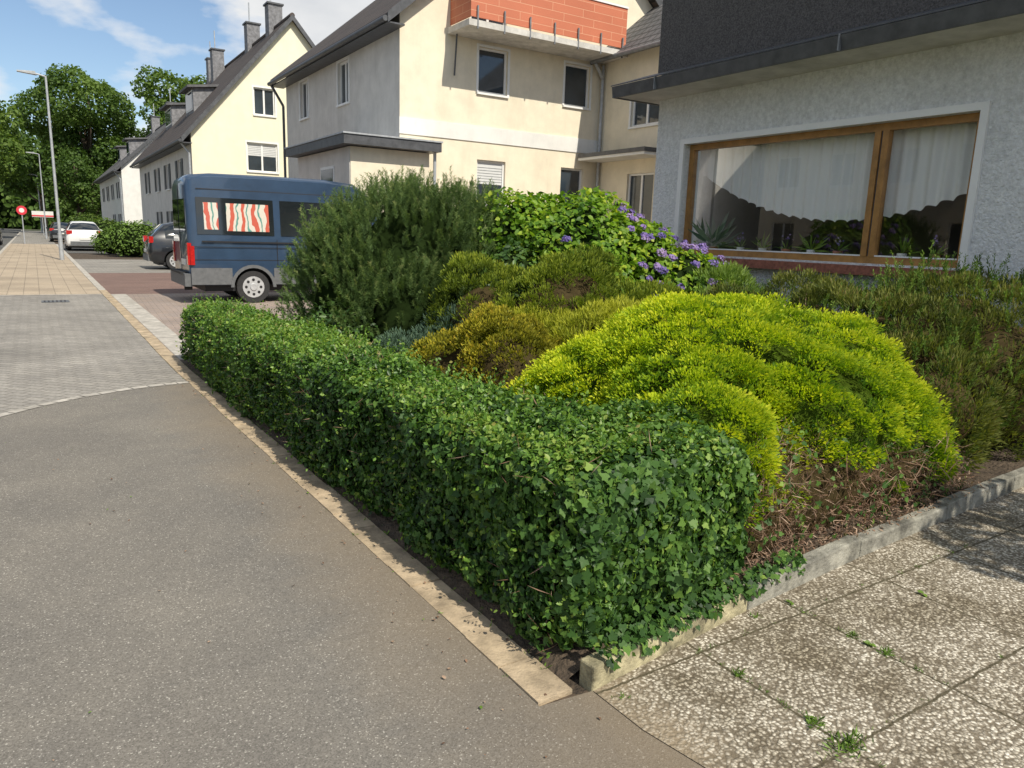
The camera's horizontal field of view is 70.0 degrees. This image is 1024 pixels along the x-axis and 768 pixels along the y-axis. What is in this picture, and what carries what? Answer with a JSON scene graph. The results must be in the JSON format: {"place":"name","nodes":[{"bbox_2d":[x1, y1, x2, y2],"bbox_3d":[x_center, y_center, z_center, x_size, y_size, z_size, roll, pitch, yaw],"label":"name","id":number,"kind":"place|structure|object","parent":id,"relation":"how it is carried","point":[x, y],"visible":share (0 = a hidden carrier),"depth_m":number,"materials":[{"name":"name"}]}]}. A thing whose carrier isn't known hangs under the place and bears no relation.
{"place":"outdoors","nodes":[
{"label":"outdoors","id":0,"kind":"place"},
{"bbox_2d":[0,228,22,250],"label":"road","id":1,"kind":"structure","parent":0,"point":[8,235],"depth_m":81.58,"materials":[{"name":"asphalt"}]},
{"bbox_2d":[0,100,24,182],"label":"deciduous tree","id":2,"kind":"object","parent":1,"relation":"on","point":[12,146],"visible":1,"depth_m":63.79,"materials":[{"name":"green plant"}]},
{"bbox_2d":[0,123,32,184],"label":"deciduous tree","id":3,"kind":"object","parent":1,"relation":"on","point":[18,174],"visible":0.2,"depth_m":92.26,"materials":[{"name":"green plant"}]},
{"bbox_2d":[0,231,185,416],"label":"block pavement","id":4,"kind":"structure","parent":0,"point":[88,338],"depth_m":10.19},
{"bbox_2d":[26,152,47,238],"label":"street lamp","id":5,"kind":"object","parent":4,"relation":"on","point":[46,234],"visible":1,"depth_m":64.20,"materials":[{"name":"grey metal"}]},
{"bbox_2d":[17,70,63,259],"bbox_3d":[-18.992,-8.724,29.511,1.035,7.330,0.260,-6,14,-32],"label":"street lamp","id":6,"kind":"object","parent":4,"relation":"on","point":[61,249],"visible":0.98,"depth_m":29.72,"materials":[{"name":"grey metal"}]},
{"bbox_2d":[31,211,53,233],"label":"traffic sign","id":7,"kind":"object","parent":4,"relation":"on","point":[41,214],"visible":1,"depth_m":75.92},
{"bbox_2d":[94,125,165,183],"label":"verge boards","id":8,"kind":"object","parent":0,"point":[138,150],"visible":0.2,"depth_m":58.62,"materials":[{"name":"metal"}]},
{"bbox_2d":[95,124,165,180],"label":"roof","id":9,"kind":"structure","parent":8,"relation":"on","point":[115,165],"depth_m":65.20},
{"bbox_2d":[117,139,146,161],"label":"dormer","id":10,"kind":"object","parent":9,"relation":"attached to","point":[134,144],"depth_m":63.05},
{"bbox_2d":[150,117,159,133],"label":"chimneys","id":11,"kind":"object","parent":9,"relation":"on","point":[155,122],"visible":0.32,"depth_m":69.26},
{"bbox_2d":[0,0,374,149],"label":"sky","id":12,"kind":"structure","parent":0,"point":[108,39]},
{"bbox_2d":[63,244,314,359],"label":"driveway","id":13,"kind":"structure","parent":0,"point":[138,290],"depth_m":17.10,"materials":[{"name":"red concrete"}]},
{"bbox_2d":[61,221,102,250],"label":"parked car","id":14,"kind":"object","parent":13,"relation":"on","point":[77,234],"visible":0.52,"depth_m":40.10,"materials":[{"name":"metal"}]},
{"bbox_2d":[143,222,174,267],"bbox_3d":[-11.439,-5.168,27.354,4.155,1.700,2.100,-6,14,-32],"label":"parked car","id":15,"kind":"object","parent":13,"relation":"on","point":[158,245],"visible":0.3,"depth_m":25.86,"materials":[{"name":"metal"}]},
{"bbox_2d":[170,173,376,302],"bbox_3d":[-4.849,-3.324,16.844,5.380,2.690,2.200,-6,14,-32],"label":"parked van","id":16,"kind":"object","parent":13,"relation":"on","point":[234,235],"visible":0.51,"depth_m":15.39,"materials":[{"name":"metal"}]},
{"bbox_2d":[270,85,286,177],"bbox_3d":[-9.301,-8.237,29.284,0.550,7.076,0.098,-6,14,-32],"label":"downpipe","id":17,"kind":"object","parent":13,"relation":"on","point":[283,123],"visible":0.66,"depth_m":28.98,"materials":[{"name":"metal"}]},
{"bbox_2d":[298,146,349,183],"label":"annex wall","id":18,"kind":"structure","parent":13,"relation":"on","point":[310,166],"depth_m":20.23,"materials":[{"name":"grey paint"}]},
{"bbox_2d":[320,166,333,181],"bbox_3d":[-5.159,-5.501,20.447,0.020,1.100,1.100,-6,14,-32],"label":"annex window","id":19,"kind":"structure","parent":18,"relation":"attached to","point":[328,167],"depth_m":20.21,"materials":[{"name":"white paint"}]},
{"bbox_2d":[321,168,332,180],"bbox_3d":[-5.171,-5.500,20.439,0.010,0.960,0.960,-6,14,-32],"label":"annex glass","id":20,"kind":"object","parent":19,"relation":"attached to","point":[327,174],"visible":0.36,"depth_m":20.31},
{"bbox_2d":[286,133,441,157],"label":"annex roof","id":21,"kind":"structure","parent":18,"relation":"on","point":[341,140],"depth_m":19.32,"materials":[{"name":"metal"}]},
{"bbox_2d":[285,131,442,148],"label":"annex roof trim","id":22,"kind":"structure","parent":21,"relation":"attached to","point":[337,133],"depth_m":19.19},
{"bbox_2d":[286,13,399,177],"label":"street wall","id":23,"kind":"structure","parent":13,"relation":"on","point":[373,107],"depth_m":22.62,"materials":[{"name":"grey paint"}]},
{"bbox_2d":[300,59,347,118],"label":"reveals","id":24,"kind":"object","parent":23,"relation":"attached to","point":[339,101],"visible":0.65,"depth_m":24.11,"materials":[{"name":"grey paint"}]},
{"bbox_2d":[350,146,428,211],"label":"annex wall","id":25,"kind":"structure","parent":13,"relation":"on","point":[367,160],"depth_m":19.36,"materials":[{"name":"beige paint"}]},
{"bbox_2d":[131,14,314,164],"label":"verge boards","id":26,"kind":"object","parent":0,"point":[239,75],"visible":0.41,"depth_m":34.40,"materials":[{"name":"metal"}]},
{"bbox_2d":[13,231,587,704],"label":"garden plots ground","id":27,"kind":"structure","parent":0,"point":[575,685],"depth_m":32.88,"materials":[{"name":"soil"}]},
{"bbox_2d":[46,222,67,241],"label":"parked car","id":28,"kind":"object","parent":27,"relation":"on","point":[53,232],"visible":0.51,"depth_m":55.37,"materials":[{"name":"metal"}]},
{"bbox_2d":[32,147,106,216],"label":"deciduous tree","id":29,"kind":"object","parent":27,"relation":"on","point":[82,192],"visible":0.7,"depth_m":80.70,"materials":[{"name":"green plant"}]},
{"bbox_2d":[8,63,145,215],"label":"deciduous tree","id":30,"kind":"object","parent":27,"relation":"on","point":[73,119],"visible":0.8,"depth_m":84.01,"materials":[{"name":"green plant"}]},
{"bbox_2d":[66,212,121,230],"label":"garden bush","id":31,"kind":"object","parent":27,"relation":"on","point":[101,223],"visible":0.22,"depth_m":54.13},
{"bbox_2d":[100,167,124,221],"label":"street wall","id":32,"kind":"structure","parent":27,"relation":"on","point":[110,208],"depth_m":67.19,"materials":[{"name":"white paint"}]},
{"bbox_2d":[89,219,156,255],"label":"garden bush","id":33,"kind":"object","parent":27,"relation":"on","point":[124,238],"visible":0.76,"depth_m":34.71,"materials":[{"name":"green plant"}]},
{"bbox_2d":[121,135,157,224],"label":"gable wall","id":34,"kind":"structure","parent":27,"relation":"on","point":[131,188],"depth_m":59.11,"materials":[{"name":"white paint"}]},
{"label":"window","id":35,"kind":"object","parent":34,"relation":"attached to","visible":0},
{"bbox_2d":[102,182,121,223],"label":"shutters","id":36,"kind":"object","parent":35,"relation":"attached to","point":[112,197],"visible":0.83,"depth_m":65.32,"materials":[{"name":"metal"}]},
{"bbox_2d":[139,133,192,227],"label":"street wall","id":37,"kind":"structure","parent":27,"relation":"on","point":[153,202],"depth_m":42.88,"materials":[{"name":"grey paint"}]},
{"bbox_2d":[146,160,179,223],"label":"reveals","id":38,"kind":"object","parent":37,"relation":"attached to","point":[167,185],"visible":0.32,"depth_m":41.40,"materials":[{"name":"grey paint"}]},
{"bbox_2d":[144,158,183,225],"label":"shutters","id":39,"kind":"object","parent":37,"relation":"attached to","point":[176,169],"visible":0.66,"depth_m":41.38,"materials":[{"name":"metal"}]},
{"bbox_2d":[132,20,311,163],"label":"roof","id":40,"kind":"structure","parent":37,"relation":"on","point":[184,123],"depth_m":38.74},
{"bbox_2d":[129,138,181,167],"bbox_3d":[-20.712,-13.057,41.890,0.145,0.145,20.500,-6,14,-32],"label":"gutter","id":41,"kind":"object","parent":40,"relation":"attached to","point":[159,151],"visible":1,"depth_m":39.00,"materials":[{"name":"metal"}]},
{"bbox_2d":[132,141,191,168],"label":"eave soffit","id":42,"kind":"structure","parent":40,"relation":"attached to","point":[172,149],"depth_m":39.64,"materials":[{"name":"wood"}]},
{"bbox_2d":[165,87,214,129],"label":"dormer","id":43,"kind":"object","parent":40,"relation":"attached to","point":[200,95],"depth_m":40.29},
{"bbox_2d":[159,84,218,110],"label":"dormer roof","id":44,"kind":"structure","parent":43,"relation":"on","point":[184,90],"depth_m":39.73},
{"bbox_2d":[206,3,282,82],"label":"chimneys","id":45,"kind":"object","parent":40,"relation":"on","point":[215,67],"visible":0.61,"depth_m":41.05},
{"bbox_2d":[204,1,283,60],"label":"chimney caps","id":46,"kind":"object","parent":45,"relation":"on","point":[245,22],"visible":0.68,"depth_m":40.85,"materials":[{"name":"metal"}]},
{"bbox_2d":[206,13,294,81],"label":"ridge tiles","id":47,"kind":"object","parent":40,"relation":"attached to","point":[261,38],"visible":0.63,"depth_m":39.75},
{"bbox_2d":[130,65,206,137],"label":"deciduous tree","id":48,"kind":"object","parent":27,"relation":"on","point":[152,97],"visible":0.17,"depth_m":82.07,"materials":[{"name":"green plant"}]},
{"bbox_2d":[191,21,311,177],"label":"gable wall","id":49,"kind":"structure","parent":27,"relation":"on","point":[226,127],"depth_m":34.99,"materials":[{"name":"yellow paint"}]},
{"bbox_2d":[147,87,277,223],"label":"window frames","id":50,"kind":"structure","parent":49,"relation":"attached to","point":[262,89],"depth_m":35.76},
{"bbox_2d":[168,89,275,174],"bbox_3d":[-18.015,-11.919,40.798,5.052,7.030,17.800,-14,19,-53],"label":"window glass","id":51,"kind":"object","parent":50,"relation":"in","point":[254,163],"visible":0.26,"depth_m":35.62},
{"bbox_2d":[248,144,275,156],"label":"blinds","id":52,"kind":"object","parent":50,"relation":"attached to","point":[255,149],"visible":0.5,"depth_m":35.77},
{"bbox_2d":[245,85,279,172],"bbox_3d":[-10.991,-11.016,36.540,4.440,6.920,0.024,-6,14,-32],"label":"window surround","id":53,"kind":"object","parent":49,"relation":"attached to","point":[246,141],"visible":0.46,"depth_m":35.41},
{"bbox_2d":[56,244,571,705],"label":"edging kerb","id":54,"kind":"structure","parent":27,"relation":"on","point":[524,672],"depth_m":3.61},
{"bbox_2d":[400,0,651,207],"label":"gable wall","id":55,"kind":"structure","parent":27,"relation":"on","point":[433,87],"depth_m":21.80,"materials":[{"name":"beige paint"}]},
{"bbox_2d":[273,21,404,88],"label":"eave soffit","id":56,"kind":"structure","parent":55,"relation":"attached to","point":[369,37],"depth_m":22.68,"materials":[{"name":"metal"}]},
{"bbox_2d":[272,0,657,79],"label":"roof","id":57,"kind":"structure","parent":55,"relation":"on","point":[375,10],"depth_m":24.80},
{"bbox_2d":[267,15,387,85],"bbox_3d":[-6.421,-10.682,23.931,0.145,0.145,11.500,-6,14,-32],"label":"gutter","id":58,"kind":"object","parent":57,"relation":"attached to","point":[364,29],"visible":1,"depth_m":22.37,"materials":[{"name":"metal"}]},
{"bbox_2d":[270,0,662,82],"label":"verge boards","id":59,"kind":"object","parent":57,"relation":"attached to","point":[397,8],"visible":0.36,"depth_m":19.38,"materials":[{"name":"metal"}]},
{"bbox_2d":[299,43,631,126],"bbox_3d":[-2.139,-9.339,23.496,3.446,1.990,13.840,-26,30,-66],"label":"window surround","id":60,"kind":"object","parent":55,"relation":"attached to","point":[508,74],"visible":0.83,"depth_m":22.94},
{"bbox_2d":[299,92,657,205],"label":"window sills","id":61,"kind":"structure","parent":55,"relation":"attached to","point":[500,96],"depth_m":22.56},
{"bbox_2d":[302,19,657,213],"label":"window frames","id":62,"kind":"structure","parent":55,"relation":"attached to","point":[586,99],"depth_m":22.86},
{"bbox_2d":[304,16,658,228],"bbox_3d":[-2.097,-8.794,23.560,3.460,7.780,13.622,-26,30,-66],"label":"window glass","id":63,"kind":"object","parent":62,"relation":"in","point":[491,71],"visible":0.57,"depth_m":22.66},
{"bbox_2d":[477,162,501,184],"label":"blinds","id":64,"kind":"object","parent":62,"relation":"attached to","point":[489,166],"visible":0.8,"depth_m":22.21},
{"bbox_2d":[477,24,650,209],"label":"reveals","id":65,"kind":"object","parent":62,"relation":"attached to","point":[587,107],"visible":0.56,"depth_m":22.78,"materials":[{"name":"beige paint"}]},
{"bbox_2d":[399,116,597,152],"bbox_3d":[-0.141,-7.480,22.180,7.100,0.440,0.029,-6,14,-32],"label":"band","id":66,"kind":"object","parent":55,"relation":"attached to","point":[424,127],"visible":0.86,"depth_m":21.90,"materials":[{"name":"white paint"}]},
{"bbox_2d":[447,18,627,63],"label":"balcony slab","id":67,"kind":"structure","parent":55,"relation":"attached to","point":[515,37],"depth_m":21.09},
{"bbox_2d":[450,0,627,47],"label":"balcony panel","id":68,"kind":"structure","parent":67,"relation":"on","point":[592,20],"depth_m":21.04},
{"bbox_2d":[477,5,623,57],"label":"balcony posts","id":69,"kind":"object","parent":67,"relation":"attached to","point":[554,30],"visible":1,"depth_m":20.95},
{"bbox_2d":[181,360,1023,681],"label":"garden bed soil","id":70,"kind":"structure","parent":27,"relation":"on","point":[565,664],"depth_m":3.84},
{"bbox_2d":[275,165,516,347],"bbox_3d":[-1.075,-1.147,7.773,2.887,2.316,2.512,-6,14,-32],"label":"mountain pine shrub","id":71,"kind":"object","parent":70,"relation":"on","point":[385,268],"visible":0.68,"depth_m":7.10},
{"bbox_2d":[293,235,539,347],"bbox_3d":[-0.946,-0.908,7.675,2.894,1.859,2.288,-6,14,-32],"label":"laurel shrub","id":72,"kind":"object","parent":70,"relation":"on","point":[519,259],"visible":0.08,"depth_m":7.15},
{"bbox_2d":[372,278,520,382],"bbox_3d":[-0.429,-0.400,6.875,1.122,1.209,2.079,11,15,39],"label":"blue juniper shrub","id":73,"kind":"object","parent":70,"relation":"on","point":[421,332],"visible":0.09,"depth_m":6.55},
{"bbox_2d":[399,300,578,393],"bbox_3d":[-0.110,-0.101,5.817,1.666,1.142,1.433,-6,14,-32],"label":"orange cypress shrub","id":74,"kind":"object","parent":70,"relation":"on","point":[527,340],"visible":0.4,"depth_m":5.50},
{"bbox_2d":[175,292,806,670],"bbox_3d":[-1.564,-0.021,5.721,1.578,1.016,7.504,-8,15,-40],"label":"clipped hedge with ivy","id":75,"kind":"object","parent":70,"relation":"on","point":[538,516],"visible":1,"depth_m":3.18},
{"bbox_2d":[423,242,689,348],"bbox_3d":[0.451,-0.529,6.939,2.567,1.631,1.682,-2,12,-18],"label":"bronze heather shrub","id":76,"kind":"object","parent":70,"relation":"on","point":[570,289],"visible":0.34,"depth_m":6.54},
{"bbox_2d":[482,294,687,345],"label":"yellow heath shrub","id":77,"kind":"object","parent":70,"relation":"on","point":[565,325],"visible":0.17,"depth_m":6.03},
{"bbox_2d":[470,186,735,298],"bbox_3d":[1.045,-1.120,8.239,3.115,2.115,2.320,-6,14,-32],"label":"hydrangea shrub","id":78,"kind":"object","parent":70,"relation":"on","point":[551,224],"visible":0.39,"depth_m":7.62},
{"bbox_2d":[683,259,768,296],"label":"green grass shrub","id":79,"kind":"object","parent":70,"relation":"on","point":[738,274],"visible":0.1,"depth_m":7.62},
{"bbox_2d":[491,287,993,587],"bbox_3d":[1.430,0.062,4.809,3.071,1.397,2.417,-6,14,-32],"label":"golden cypress shrub","id":80,"kind":"object","parent":70,"relation":"on","point":[749,377],"visible":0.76,"depth_m":4.12,"materials":[{"name":"plant"}]},
{"bbox_2d":[718,440,945,559],"bbox_3d":[1.861,0.561,4.378,2.441,0.669,0.576,-7,14,-35],"label":"dead shrub skirt","id":81,"kind":"object","parent":70,"relation":"on","point":[828,468],"visible":0.21,"depth_m":3.92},
{"bbox_2d":[695,240,1023,472],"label":"olive heather shrub","id":82,"kind":"object","parent":70,"relation":"on","point":[964,353],"visible":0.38,"depth_m":5.51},
{"bbox_2d":[579,467,1023,691],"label":"garden bed kerb","id":83,"kind":"structure","parent":27,"relation":"on","point":[596,673],"depth_m":3.60,"materials":[{"name":"concrete"}]},
{"bbox_2d":[661,0,988,75],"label":"side wall","id":84,"kind":"structure","parent":27,"relation":"on","point":[836,35],"depth_m":12.02,"materials":[{"name":"paint"}]},
{"bbox_2d":[658,0,969,72],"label":"wall","id":85,"kind":"structure","parent":84,"relation":"attached to","point":[694,32],"depth_m":8.78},
{"bbox_2d":[620,13,1023,104],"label":"roof slab","id":86,"kind":"structure","parent":84,"relation":"attached to","point":[978,31],"depth_m":7.50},
{"bbox_2d":[612,0,1023,105],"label":"fascia","id":87,"kind":"structure","parent":86,"relation":"attached to","point":[989,10],"depth_m":7.21,"materials":[{"name":"metal"}]},
{"bbox_2d":[611,0,986,86],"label":"flashing","id":88,"kind":"object","parent":87,"relation":"attached to","point":[840,32],"visible":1,"depth_m":7.54,"materials":[{"name":"metal"}]},
{"bbox_2d":[705,182,966,258],"bbox_3d":[4.825,-2.054,9.091,2.838,2.700,5.300,-6,14,-32],"label":"room","id":89,"kind":"object","parent":27,"relation":"on","point":[923,227],"visible":0.07,"depth_m":11.12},
{"bbox_2d":[713,122,976,221],"bbox_3d":[3.602,-2.450,8.559,0.064,1.087,3.750,-6,14,-32],"label":"net curtain","id":90,"kind":"object","parent":89,"relation":"hanging from","point":[824,179],"visible":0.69,"depth_m":8.31,"materials":[{"name":"white fabric"}]},
{"bbox_2d":[652,32,1023,326],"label":"front wall","id":91,"kind":"structure","parent":27,"relation":"on","point":[988,69],"depth_m":7.38,"materials":[{"name":"paint"}]},
{"bbox_2d":[673,101,991,268],"bbox_3d":[3.316,-2.196,8.453,0.034,1.540,3.890,-6,14,-32],"label":"window surround","id":92,"kind":"object","parent":91,"relation":"attached to","point":[984,108],"visible":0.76,"depth_m":7.27,"materials":[{"name":"white paint"}]},
{"bbox_2d":[717,257,964,277],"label":"brick sill","id":93,"kind":"structure","parent":91,"relation":"attached to","point":[825,267],"depth_m":8.16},
{"bbox_2d":[683,112,979,267],"bbox_3d":[3.430,-2.183,8.531,0.078,1.450,3.750,-6,14,-32],"label":"wood frame","id":94,"kind":"object","parent":93,"relation":"on","point":[888,129],"visible":0.64,"depth_m":7.86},
{"bbox_2d":[689,148,718,247],"bbox_3d":[3.440,-2.184,8.537,0.001,1.300,3.600,-6,14,-32],"label":"curtain","id":95,"kind":"object","parent":94,"relation":"attached to","point":[705,162],"visible":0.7,"depth_m":9.86,"materials":[{"name":"white"}]},
{"bbox_2d":[700,248,956,259],"bbox_3d":[3.413,-1.554,8.661,0.073,0.015,3.600,-6,14,-32],"label":"window sill","id":96,"kind":"structure","parent":94,"relation":"attached to","point":[828,253],"depth_m":8.33,"materials":[{"name":"white paint"}]},
{"bbox_2d":[678,111,979,267],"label":"reveals","id":97,"kind":"object","parent":94,"relation":"attached to","point":[684,190],"visible":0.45,"depth_m":9.88,"materials":[{"name":"paint"}]},
{"bbox_2d":[867,131,882,255],"bbox_3d":[3.905,-2.024,7.826,0.058,1.300,0.024,-6,14,-32],"label":"wood frame","id":98,"kind":"object","parent":94,"relation":"attached to","point":[875,193],"visible":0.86,"depth_m":7.81,"materials":[{"name":"wood"}]},
{"bbox_2d":[0,383,704,767],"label":"asphalt path","id":99,"kind":"structure","parent":0,"point":[220,531],"depth_m":2.94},
{"bbox_2d":[0,381,188,416],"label":"paving border strip","id":100,"kind":"object","parent":99,"relation":"on","point":[37,405],"visible":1,"depth_m":6.76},
{"bbox_2d":[5,381,600,760],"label":"fallen leaves","id":101,"kind":"object","parent":99,"relation":"on","point":[466,660],"visible":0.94,"depth_m":3.08,"materials":[{"name":"brown plant"}]},
{"bbox_2d":[578,151,655,162],"bbox_3d":[3.352,-7.003,22.589,0.898,0.080,3.100,-6,14,-32],"label":"entrance canopy","id":102,"kind":"object","parent":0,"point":[624,156],"visible":0.86,"depth_m":22.35,"materials":[{"name":"white paint"}]},
{"bbox_2d":[598,46,660,221],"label":"wing wall","id":103,"kind":"structure","parent":0,"point":[617,133],"depth_m":23.04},
{"bbox_2d":[594,63,604,210],"bbox_3d":[2.683,-6.749,23.945,0.556,7.042,0.110,-12,18,-50],"label":"wing downpipe","id":104,"kind":"object","parent":103,"relation":"attached to","point":[601,75],"visible":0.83,"depth_m":23.68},
{"bbox_2d":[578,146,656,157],"bbox_3d":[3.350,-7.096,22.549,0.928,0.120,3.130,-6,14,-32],"label":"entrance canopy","id":105,"kind":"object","parent":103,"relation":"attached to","point":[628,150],"visible":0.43,"depth_m":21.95,"materials":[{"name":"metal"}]},
{"bbox_2d":[592,0,662,64],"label":"wing roof","id":106,"kind":"structure","parent":103,"relation":"on","point":[645,29],"depth_m":22.57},
{"bbox_2d":[590,40,659,64],"bbox_3d":[4.836,-9.415,19.674,0.135,0.135,8.600,-6,14,-32],"label":"wing gutter","id":107,"kind":"object","parent":106,"relation":"attached to","point":[635,49],"visible":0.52,"depth_m":21.70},
{"bbox_2d":[594,487,1023,767],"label":"exposed aggregate paving","id":108,"kind":"structure","parent":0,"point":[960,626],"depth_m":2.81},
{"bbox_2d":[174,369,1002,767],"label":"paving weeds","id":109,"kind":"object","parent":108,"relation":"on","point":[810,721],"visible":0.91,"depth_m":2.59,"materials":[{"name":"green plant"}]},
{"bbox_2d":[688,213,947,256],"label":"windowsill houseplants","id":110,"kind":"object","parent":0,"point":[711,236],"visible":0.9,"depth_m":9.57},
{"label":"ground","id":111,"kind":"structure","parent":0,"visible":0},
{"bbox_2d":[0,129,82,230],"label":"deciduous tree","id":112,"kind":"object","parent":111,"relation":"on","point":[20,187],"visible":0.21,"depth_m":108.47,"materials":[{"name":"green plant"}]},
{"bbox_2d":[0,177,101,229],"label":"distant tree row","id":113,"kind":"object","parent":111,"relation":"on","point":[10,217],"visible":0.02,"depth_m":133.56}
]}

